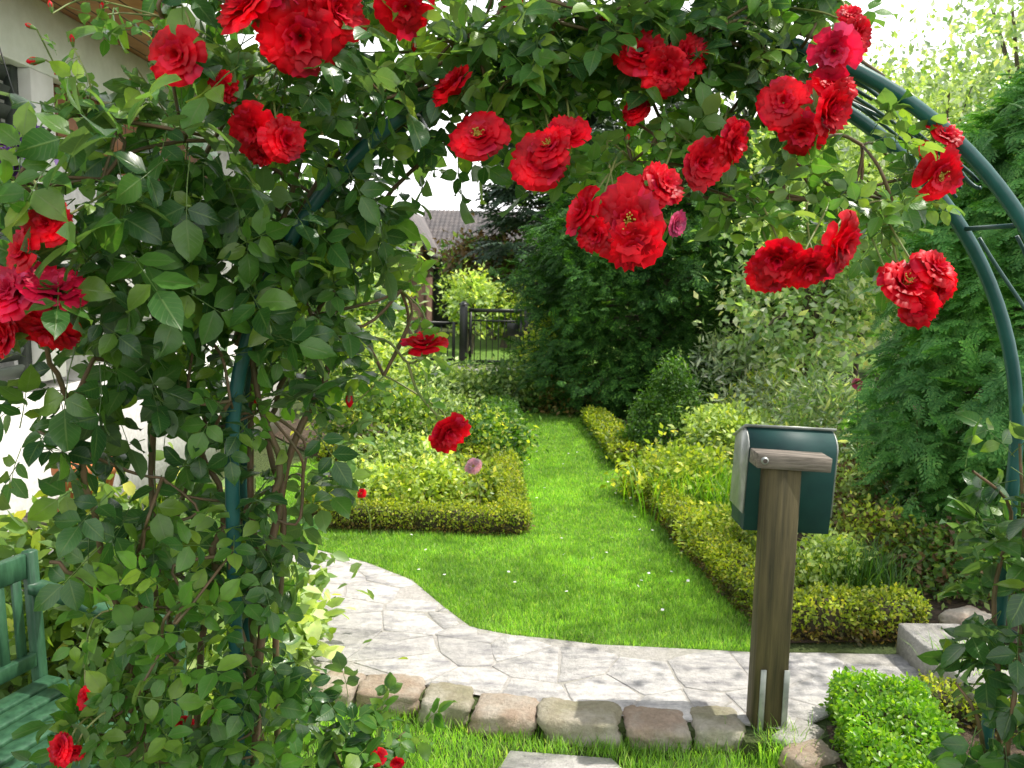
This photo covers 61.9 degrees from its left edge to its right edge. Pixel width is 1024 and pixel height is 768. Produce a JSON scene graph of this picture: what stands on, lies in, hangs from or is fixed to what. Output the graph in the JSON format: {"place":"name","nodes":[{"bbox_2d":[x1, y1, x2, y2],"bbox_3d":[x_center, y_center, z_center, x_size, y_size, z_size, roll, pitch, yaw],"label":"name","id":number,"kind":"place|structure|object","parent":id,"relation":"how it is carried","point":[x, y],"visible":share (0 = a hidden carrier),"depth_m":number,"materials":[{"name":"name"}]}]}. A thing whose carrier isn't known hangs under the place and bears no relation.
{"place":"outdoors","nodes":[
{"label":"outdoors","id":0,"kind":"place"},
{"bbox_2d":[381,213,442,333],"bbox_3d":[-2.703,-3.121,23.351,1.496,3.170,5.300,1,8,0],"label":"gabled house","id":1,"kind":"structure","parent":0,"point":[418,220],"depth_m":22.04,"materials":[{"name":"brick"}]},
{"bbox_2d":[407,242,414,253],"bbox_3d":[-2.698,-3.568,20.881,0.620,0.750,0.070,1,7,0],"label":"window","id":2,"kind":"structure","parent":1,"relation":"in","point":[412,244],"depth_m":20.88,"materials":[{"name":"white paint"}]},
{"bbox_2d":[132,695,786,767],"bbox_3d":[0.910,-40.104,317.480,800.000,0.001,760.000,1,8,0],"label":"ground","id":3,"kind":"structure","parent":0,"point":[469,754],"depth_m":2.99,"materials":[{"name":"green plant"}]},
{"bbox_2d":[21,497,58,638],"bbox_3d":[-1.670,0.842,3.394,0.420,0.706,0.340,1,8,0],"label":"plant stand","id":4,"kind":"object","parent":3,"relation":"on","point":[24,518],"visible":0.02,"depth_m":3.20,"materials":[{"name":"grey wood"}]},
{"bbox_2d":[51,456,115,511],"bbox_3d":[-1.660,0.392,3.335,0.250,0.195,0.250,1,8,0],"label":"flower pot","id":5,"kind":"object","parent":4,"relation":"on","point":[109,482],"visible":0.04,"depth_m":3.25,"materials":[{"name":"ceramic"}]},
{"bbox_2d":[0,548,188,767],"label":"garden bench","id":6,"kind":"object","parent":3,"relation":"on","point":[36,698],"visible":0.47,"depth_m":2.50,"materials":[{"name":"paint"}]},
{"bbox_2d":[0,466,206,748],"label":"leafy shrub","id":7,"kind":"object","parent":3,"relation":"on","point":[16,526],"visible":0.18,"depth_m":2.99,"materials":[{"name":"green plant"}]},
{"bbox_2d":[5,442,300,760],"bbox_3d":[-1.459,0.769,3.271,1.312,1.052,1.084,1,8,0],"label":"leafy shrub","id":8,"kind":"object","parent":3,"relation":"on","point":[129,487],"visible":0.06,"depth_m":3.08,"materials":[{"name":"green plant"}]},
{"bbox_2d":[107,544,407,749],"bbox_3d":[-1.039,0.969,3.234,0.987,0.693,0.986,8,10,43],"label":"leafy shrub","id":9,"kind":"object","parent":3,"relation":"on","point":[310,627],"visible":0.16,"depth_m":3.15,"materials":[{"name":"green plant"}]},
{"bbox_2d":[150,507,373,691],"bbox_3d":[-1.247,0.808,3.609,1.107,0.802,1.096,7,10,38],"label":"leafy shrub","id":10,"kind":"object","parent":3,"relation":"on","point":[322,579],"visible":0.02,"depth_m":3.63,"materials":[{"name":"green plant"}]},
{"bbox_2d":[290,687,318,733],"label":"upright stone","id":11,"kind":"object","parent":3,"relation":"on","point":[317,724],"visible":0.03,"depth_m":3.07,"materials":[{"name":"grey stone"}]},
{"bbox_2d":[317,670,365,706],"bbox_3d":[-0.661,1.196,3.317,0.173,0.104,0.191,3,8,13],"label":"border stone","id":12,"kind":"object","parent":3,"relation":"on","point":[333,675],"visible":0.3,"depth_m":3.26,"materials":[{"name":"stone"}]},
{"bbox_2d":[264,651,456,767],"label":"rose bush","id":13,"kind":"object","parent":3,"relation":"on","point":[362,748],"visible":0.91,"depth_m":2.32,"materials":[{"name":"green plant"}]},
{"bbox_2d":[356,674,425,716],"bbox_3d":[-0.455,1.197,3.288,0.278,0.101,0.201,1,8,0],"label":"border stone","id":14,"kind":"object","parent":3,"relation":"on","point":[411,690],"visible":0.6,"depth_m":3.22,"materials":[{"name":"stone"}]},
{"bbox_2d":[417,682,474,728],"bbox_3d":[-0.245,1.212,3.215,0.212,0.109,0.199,1,8,0],"label":"border stone","id":15,"kind":"object","parent":3,"relation":"on","point":[461,696],"visible":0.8,"depth_m":3.15,"materials":[{"name":"beige stone"}]},
{"bbox_2d":[466,693,539,739],"bbox_3d":[-0.028,1.228,3.158,0.283,0.107,0.201,1,8,0],"label":"border stone","id":16,"kind":"object","parent":3,"relation":"on","point":[510,713],"visible":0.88,"depth_m":3.08,"materials":[{"name":"stone"}]},
{"bbox_2d":[499,751,620,767],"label":"stepping stone","id":17,"kind":"object","parent":3,"relation":"on","point":[517,759],"visible":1,"depth_m":2.91,"materials":[{"name":"grey stone"}]},
{"bbox_2d":[536,697,622,748],"bbox_3d":[0.245,1.237,3.117,0.323,0.113,0.192,2,8,6],"label":"border stone","id":18,"kind":"object","parent":3,"relation":"on","point":[572,719],"visible":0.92,"depth_m":3.04,"materials":[{"name":"stone"}]},
{"bbox_2d":[224,23,1023,766],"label":"rose arch","id":19,"kind":"structure","parent":3,"relation":"on","point":[874,83],"depth_m":1.91,"materials":[{"name":"paint"}]},
{"bbox_2d":[0,0,965,767],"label":"climbing rose","id":20,"kind":"object","parent":19,"relation":"attached to","point":[174,238],"visible":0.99,"depth_m":1.71,"materials":[{"name":"green plant"}]},
{"bbox_2d":[622,705,691,752],"bbox_3d":[0.528,1.253,3.100,0.254,0.098,0.207,1,8,0],"label":"border stone","id":21,"kind":"object","parent":3,"relation":"on","point":[651,724],"visible":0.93,"depth_m":3.03,"materials":[{"name":"stone"}]},
{"bbox_2d":[690,705,745,752],"bbox_3d":[0.740,1.253,3.102,0.199,0.101,0.206,1,8,0],"label":"border stone","id":22,"kind":"object","parent":3,"relation":"on","point":[708,724],"visible":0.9,"depth_m":3.03,"materials":[{"name":"grey stone"}]},
{"bbox_2d":[725,711,835,767],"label":"grass plant","id":23,"kind":"object","parent":3,"relation":"on","point":[774,753],"depth_m":2.95,"materials":[{"name":"green plant"}]},
{"bbox_2d":[730,424,838,731],"bbox_3d":[0.985,0.694,3.122,0.334,1.103,0.328,1,8,0],"label":"mailbox","id":24,"kind":"object","parent":3,"relation":"on","point":[783,480],"visible":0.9,"depth_m":3.02,"materials":[{"name":"brown wood"}]},
{"bbox_2d":[772,719,824,747],"bbox_3d":[1.013,1.268,3.019,0.196,0.098,0.126,-5,10,-39],"label":"border stone","id":25,"kind":"object","parent":3,"relation":"on","point":[801,725],"visible":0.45,"depth_m":3.00,"materials":[{"name":"grey stone"}]},
{"bbox_2d":[777,739,840,767],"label":"border stone","id":26,"kind":"object","parent":3,"relation":"on","point":[818,750],"visible":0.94,"depth_m":2.86,"materials":[{"name":"stone"}]},
{"bbox_2d":[916,404,1023,767],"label":"climbing rose","id":27,"kind":"object","parent":3,"relation":"on","point":[985,648],"visible":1,"depth_m":2.00,"materials":[{"name":"green plant"}]},
{"bbox_2d":[459,301,531,365],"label":"garden gate","id":28,"kind":"structure","parent":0,"point":[513,329],"depth_m":14.17,"materials":[{"name":"black metal"}]},
{"bbox_2d":[255,412,751,651],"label":"lawn","id":29,"kind":"structure","parent":0,"point":[538,622],"depth_m":4.59,"materials":[{"name":"green plant"}]},
{"bbox_2d":[357,489,370,535],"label":"rose","id":30,"kind":"object","parent":29,"relation":"on","point":[361,493],"visible":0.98,"depth_m":5.08,"materials":[{"name":"red plant"}]},
{"bbox_2d":[316,435,492,466],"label":"box hedge","id":31,"kind":"object","parent":29,"relation":"on","point":[323,450],"visible":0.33,"depth_m":6.99,"materials":[{"name":"green plant"}]},
{"bbox_2d":[411,451,688,610],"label":"daisies","id":32,"kind":"object","parent":29,"relation":"on","point":[606,552],"visible":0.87,"depth_m":4.57,"materials":[{"name":"white plant"}]},
{"bbox_2d":[8,323,1023,767],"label":"raised ground","id":33,"kind":"structure","parent":0,"point":[750,739],"depth_m":3.75,"materials":[{"name":"brown soil"}]},
{"bbox_2d":[0,0,323,603],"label":"house","id":34,"kind":"structure","parent":33,"relation":"on","point":[21,43],"depth_m":4.15,"materials":[{"name":"paint"}]},
{"bbox_2d":[0,48,58,189],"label":"window","id":35,"kind":"structure","parent":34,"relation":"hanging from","point":[13,149],"depth_m":2.98,"materials":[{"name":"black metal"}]},
{"bbox_2d":[285,249,434,383],"bbox_3d":[-2.788,-1.188,11.454,3.454,2.622,2.935,-2,8,-24],"label":"shrub","id":36,"kind":"object","parent":33,"relation":"on","point":[363,314],"visible":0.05,"depth_m":11.44,"materials":[{"name":"green plant"}]},
{"bbox_2d":[304,248,431,363],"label":"shrub","id":37,"kind":"object","parent":33,"relation":"on","point":[413,295],"visible":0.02,"depth_m":12.82,"materials":[{"name":"green plant"}]},
{"bbox_2d":[386,321,457,365],"bbox_3d":[-1.880,-0.669,14.216,1.936,0.771,0.092,1,8,0],"label":"iron fence","id":38,"kind":"object","parent":33,"relation":"on","point":[453,324],"visible":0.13,"depth_m":14.18,"materials":[{"name":"black metal"}]},
{"bbox_2d":[430,366,499,371],"bbox_3d":[-0.153,-0.229,13.940,2.600,0.030,0.500,1,8,0],"label":"gate threshold","id":39,"kind":"object","parent":33,"relation":"on","point":[468,369],"depth_m":13.88,"materials":[{"name":"stone"}]},
{"bbox_2d":[427,237,510,314],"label":"garden tree","id":40,"kind":"object","parent":33,"relation":"on","point":[444,282],"visible":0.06,"depth_m":21.75,"materials":[{"name":"green plant"}]},
{"bbox_2d":[422,209,541,328],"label":"outbuilding","id":41,"kind":"structure","parent":33,"relation":"on","point":[449,221],"depth_m":25.12,"materials":[{"name":"tile"}]},
{"bbox_2d":[433,261,449,326],"bbox_3d":[-2.199,-2.575,24.157,0.900,1.900,0.060,1,7,0],"label":"door","id":42,"kind":"structure","parent":41,"relation":"in","point":[436,317],"depth_m":24.17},
{"bbox_2d":[503,303,602,400],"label":"shrub","id":43,"kind":"object","parent":33,"relation":"on","point":[532,333],"visible":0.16,"depth_m":10.48,"materials":[{"name":"green plant"}]},
{"bbox_2d":[514,118,805,334],"bbox_3d":[4.439,-3.861,21.857,8.879,5.776,8.070,1,8,0],"label":"garden tree","id":44,"kind":"object","parent":33,"relation":"on","point":[620,269],"depth_m":20.97,"materials":[{"name":"green plant"}]},
{"bbox_2d":[832,156,909,329],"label":"garden tree","id":45,"kind":"object","parent":33,"relation":"on","point":[864,309],"depth_m":26.05,"materials":[{"name":"green plant"}]},
{"bbox_2d":[835,0,1023,377],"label":"garden tree","id":46,"kind":"object","parent":33,"relation":"on","point":[923,69],"depth_m":13.54,"materials":[{"name":"green plant"}]},
{"bbox_2d":[104,550,966,728],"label":"path","id":47,"kind":"structure","parent":0,"point":[429,637],"depth_m":3.54,"materials":[{"name":"grey stone"}]},
{"bbox_2d":[902,628,1006,678],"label":"grass plant","id":48,"kind":"object","parent":47,"relation":"on","point":[942,649],"depth_m":3.42,"materials":[{"name":"green plant"}]},
{"bbox_2d":[896,623,1018,725],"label":"stone block","id":49,"kind":"structure","parent":47,"relation":"on","point":[916,641],"depth_m":3.54,"materials":[{"name":"grey stone"}]},
{"bbox_2d":[207,0,1023,215],"label":"sky","id":50,"kind":"structure","parent":0,"point":[443,198],"materials":[{"name":"white"}]},
{"bbox_2d":[386,334,894,372],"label":"lawn","id":51,"kind":"structure","parent":0,"point":[501,354],"depth_m":17.07,"materials":[{"name":"green plant"}]},
{"bbox_2d":[265,178,440,325],"bbox_3d":[-3.411,-2.460,16.875,4.106,3.537,4.194,1,8,0],"label":"garden tree","id":52,"kind":"object","parent":51,"relation":"on","point":[404,245],"visible":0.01,"depth_m":16.85,"materials":[{"name":"green plant"}]},
{"bbox_2d":[429,259,519,353],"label":"shrub","id":53,"kind":"object","parent":51,"relation":"on","point":[454,300],"visible":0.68,"depth_m":16.25,"materials":[{"name":"green plant"}]},
{"bbox_2d":[423,209,538,339],"bbox_3d":[-0.430,-2.539,19.964,3.274,3.019,2.987,1,8,0],"label":"garden tree","id":54,"kind":"object","parent":51,"relation":"on","point":[459,264],"visible":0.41,"depth_m":19.36,"materials":[{"name":"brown plant"}]},
{"bbox_2d":[472,276,537,347],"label":"shrub","id":55,"kind":"object","parent":51,"relation":"on","point":[507,315],"visible":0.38,"depth_m":17.72,"materials":[{"name":"green plant"}]},
{"bbox_2d":[453,68,621,341],"bbox_3d":[1.258,-3.809,19.632,5.653,6.901,5.531,1,8,0],"label":"spruce","id":56,"kind":"object","parent":51,"relation":"on","point":[503,194],"visible":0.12,"depth_m":18.62,"materials":[{"name":"green plant"}]},
{"bbox_2d":[274,378,1021,642],"bbox_3d":[4.692,0.389,10.063,15.084,0.001,7.736,-5,10,-39],"label":"soil bed","id":57,"kind":"object","parent":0,"point":[937,611],"visible":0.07,"depth_m":4.58,"materials":[{"name":"brown soil"}]},
{"bbox_2d":[299,300,430,409],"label":"shrub","id":58,"kind":"object","parent":57,"relation":"on","point":[379,346],"visible":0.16,"depth_m":9.49,"materials":[{"name":"green plant"}]},
{"bbox_2d":[290,359,445,451],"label":"shrub","id":59,"kind":"object","parent":57,"relation":"on","point":[381,413],"visible":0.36,"depth_m":7.37,"materials":[{"name":"green plant"}]},
{"bbox_2d":[328,455,408,506],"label":"shrub","id":60,"kind":"object","parent":57,"relation":"on","point":[366,484],"visible":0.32,"depth_m":5.70,"materials":[{"name":"green plant"}]},
{"bbox_2d":[317,422,464,487],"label":"shrub","id":61,"kind":"object","parent":57,"relation":"on","point":[398,443],"visible":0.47,"depth_m":6.37,"materials":[{"name":"green plant"}]},
{"bbox_2d":[304,449,535,537],"bbox_3d":[-0.638,0.719,6.038,1.572,0.260,1.824,1,8,0],"label":"box hedge","id":62,"kind":"object","parent":57,"relation":"on","point":[509,512],"visible":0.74,"depth_m":5.22,"materials":[{"name":"green plant"}]},
{"bbox_2d":[368,434,493,507],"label":"shrub","id":63,"kind":"object","parent":57,"relation":"on","point":[434,475],"visible":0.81,"depth_m":5.59,"materials":[{"name":"green plant"}]},
{"bbox_2d":[370,365,501,445],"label":"shrub","id":64,"kind":"object","parent":57,"relation":"on","point":[454,400],"visible":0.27,"depth_m":7.61,"materials":[{"name":"green plant"}]},
{"bbox_2d":[365,346,517,413],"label":"shrub","id":65,"kind":"object","parent":57,"relation":"on","point":[461,378],"visible":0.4,"depth_m":9.73,"materials":[{"name":"green plant"}]},
{"bbox_2d":[464,458,481,502],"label":"rose","id":66,"kind":"object","parent":57,"relation":"on","point":[473,466],"visible":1,"depth_m":5.51,"materials":[{"name":"pink plant"}]},
{"bbox_2d":[438,446,512,504],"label":"shrub","id":67,"kind":"object","parent":57,"relation":"on","point":[486,475],"visible":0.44,"depth_m":5.87,"materials":[{"name":"green plant"}]},
{"bbox_2d":[421,400,554,466],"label":"shrub","id":68,"kind":"object","parent":57,"relation":"on","point":[496,435],"visible":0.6,"depth_m":7.17,"materials":[{"name":"green plant"}]},
{"bbox_2d":[425,352,575,411],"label":"shrub","id":69,"kind":"object","parent":57,"relation":"on","point":[507,376],"visible":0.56,"depth_m":9.96,"materials":[{"name":"green plant"}]},
{"bbox_2d":[479,393,529,456],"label":"shrub","id":70,"kind":"object","parent":57,"relation":"on","point":[492,401],"visible":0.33,"depth_m":8.45,"materials":[{"name":"green plant"}]},
{"bbox_2d":[522,374,618,417],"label":"shrub","id":71,"kind":"object","parent":57,"relation":"on","point":[571,411],"visible":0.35,"depth_m":9.66,"materials":[{"name":"green plant"}]},
{"bbox_2d":[578,404,648,469],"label":"box hedge","id":72,"kind":"object","parent":57,"relation":"on","point":[600,423],"visible":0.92,"depth_m":7.78,"materials":[{"name":"green plant"}]},
{"bbox_2d":[599,347,724,458],"bbox_3d":[1.347,0.200,7.361,1.079,1.057,1.041,-4,9,-33],"label":"topiary cone","id":73,"kind":"object","parent":57,"relation":"on","point":[645,411],"visible":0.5,"depth_m":7.23,"materials":[{"name":"green plant"}]},
{"bbox_2d":[599,423,734,511],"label":"shrub","id":74,"kind":"object","parent":57,"relation":"on","point":[671,454],"visible":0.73,"depth_m":5.96,"materials":[{"name":"green plant"}]},
{"bbox_2d":[486,117,854,418],"bbox_3d":[2.088,-1.449,10.790,4.894,3.695,4.423,1,8,0],"label":"dark conifer","id":75,"kind":"object","parent":57,"relation":"on","point":[561,252],"visible":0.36,"depth_m":9.51,"materials":[{"name":"green plant"}]},
{"bbox_2d":[620,445,732,527],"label":"grass plant","id":76,"kind":"object","parent":57,"relation":"on","point":[717,496],"depth_m":5.65,"materials":[{"name":"green plant"}]},
{"bbox_2d":[669,499,756,557],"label":"shrub","id":77,"kind":"object","parent":57,"relation":"on","point":[740,534],"visible":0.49,"depth_m":4.91,"materials":[{"name":"green plant"}]},
{"bbox_2d":[626,461,802,624],"bbox_3d":[1.082,0.858,5.173,0.292,0.269,2.685,1,8,-5],"label":"box hedge","id":78,"kind":"object","parent":57,"relation":"on","point":[722,559],"visible":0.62,"depth_m":4.60,"materials":[{"name":"green plant"}]},
{"bbox_2d":[654,385,788,475],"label":"shrub","id":79,"kind":"object","parent":57,"relation":"on","point":[726,422],"visible":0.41,"depth_m":6.66,"materials":[{"name":"green plant"}]},
{"bbox_2d":[671,319,780,415],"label":"silver bush","id":80,"kind":"object","parent":57,"relation":"on","point":[724,366],"visible":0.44,"depth_m":8.91,"materials":[{"name":"green plant"}]},
{"bbox_2d":[646,88,892,342],"bbox_3d":[3.988,-2.251,12.780,4.748,4.578,4.066,-2,8,-22],"label":"garden tree","id":81,"kind":"object","parent":57,"relation":"on","point":[732,98],"visible":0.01,"depth_m":12.17,"materials":[{"name":"green plant"}]},
{"bbox_2d":[703,355,845,442],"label":"shrub","id":82,"kind":"object","parent":57,"relation":"on","point":[757,386],"visible":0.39,"depth_m":8.15,"materials":[{"name":"green plant"}]},
{"bbox_2d":[687,163,907,416],"bbox_3d":[2.864,-0.791,8.423,2.297,2.719,2.019,1,8,0],"label":"garden tree","id":83,"kind":"object","parent":57,"relation":"on","point":[815,314],"visible":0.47,"depth_m":8.12,"materials":[{"name":"green plant"}]},
{"bbox_2d":[746,521,877,592],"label":"shrub","id":84,"kind":"object","parent":57,"relation":"on","point":[820,549],"visible":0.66,"depth_m":4.35,"materials":[{"name":"green plant"}]},
{"bbox_2d":[744,347,892,468],"bbox_3d":[2.609,0.278,7.009,1.672,1.200,1.455,8,10,41],"label":"shrub","id":85,"kind":"object","parent":57,"relation":"on","point":[823,396],"visible":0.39,"depth_m":6.91,"materials":[{"name":"green plant"}]},
{"bbox_2d":[718,45,978,402],"bbox_3d":[4.009,-1.603,9.433,3.507,4.099,3.085,1,8,0],"label":"garden tree","id":86,"kind":"object","parent":57,"relation":"on","point":[759,163],"visible":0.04,"depth_m":8.92,"materials":[{"name":"green plant"}]},
{"bbox_2d":[807,385,890,486],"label":"shrub","id":87,"kind":"object","parent":57,"relation":"on","point":[843,452],"visible":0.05,"depth_m":6.78,"materials":[{"name":"green plant"}]},
{"bbox_2d":[851,378,862,463],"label":"rose","id":88,"kind":"object","parent":57,"relation":"on","point":[855,385],"visible":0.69,"depth_m":5.64,"materials":[{"name":"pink plant"}]},
{"bbox_2d":[806,443,909,535],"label":"shrub","id":89,"kind":"object","parent":57,"relation":"on","point":[845,481],"visible":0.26,"depth_m":5.35,"materials":[{"name":"green plant"}]},
{"bbox_2d":[791,579,933,646],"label":"box hedge","id":90,"kind":"object","parent":57,"relation":"on","point":[855,612],"visible":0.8,"depth_m":3.80,"materials":[{"name":"green plant"}]},
{"bbox_2d":[796,524,941,612],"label":"grass plant","id":91,"kind":"object","parent":57,"relation":"on","point":[876,574],"depth_m":4.25,"materials":[{"name":"green plant"}]},
{"bbox_2d":[822,490,943,585],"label":"shrub","id":92,"kind":"object","parent":57,"relation":"on","point":[887,513],"visible":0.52,"depth_m":4.78,"materials":[{"name":"green plant"}]},
{"bbox_2d":[833,427,962,510],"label":"shrub","id":93,"kind":"object","parent":57,"relation":"on","point":[854,463],"visible":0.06,"depth_m":5.80,"materials":[{"name":"green plant"}]},
{"bbox_2d":[913,405,921,503],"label":"rose","id":94,"kind":"object","parent":57,"relation":"on","point":[916,441],"visible":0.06,"depth_m":4.98,"materials":[{"name":"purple plant"}]},
{"bbox_2d":[825,0,1023,319],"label":"garden tree","id":95,"kind":"object","parent":57,"relation":"on","point":[957,101],"visible":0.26,"depth_m":7.04,"materials":[{"name":"green plant"}]},
{"bbox_2d":[861,466,988,539],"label":"shrub","id":96,"kind":"object","parent":57,"relation":"on","point":[917,495],"visible":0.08,"depth_m":5.12,"materials":[{"name":"green plant"}]},
{"bbox_2d":[830,56,1023,590],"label":"drooping conifer","id":97,"kind":"object","parent":57,"relation":"on","point":[932,382],"visible":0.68,"depth_m":4.80,"materials":[{"name":"green plant"}]},
{"bbox_2d":[868,504,1016,609],"bbox_3d":[2.318,0.891,4.461,0.809,0.491,0.805,1,8,0],"label":"shrub","id":98,"kind":"object","parent":57,"relation":"on","point":[945,536],"visible":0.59,"depth_m":4.37,"materials":[{"name":"green plant"}]},
{"bbox_2d":[872,0,1023,197],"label":"garden tree","id":99,"kind":"object","parent":57,"relation":"on","point":[1009,15],"visible":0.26,"depth_m":7.63,"materials":[{"name":"green plant"}]},
{"bbox_2d":[938,605,990,624],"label":"rough stone","id":100,"kind":"object","parent":57,"relation":"on","point":[955,615],"visible":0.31,"depth_m":3.82,"materials":[{"name":"stone"}]},
{"bbox_2d":[955,0,1021,73],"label":"broadleaf tree","id":101,"kind":"object","parent":57,"relation":"on","point":[980,13],"visible":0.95,"depth_m":5.03,"materials":[{"name":"green plant"}]},
{"bbox_2d":[826,726,1023,767],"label":"soil","id":102,"kind":"structure","parent":0,"point":[967,734],"depth_m":3.01,"materials":[{"name":"brown soil"}]},
{"bbox_2d":[818,665,971,767],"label":"clipped box","id":103,"kind":"object","parent":102,"relation":"on","point":[886,724],"visible":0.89,"depth_m":2.83,"materials":[{"name":"green plant"}]},
{"bbox_2d":[916,669,1023,737],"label":"box hedge","id":104,"kind":"object","parent":102,"relation":"on","point":[960,709],"visible":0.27,"depth_m":3.12,"materials":[{"name":"green plant"}]}
]}

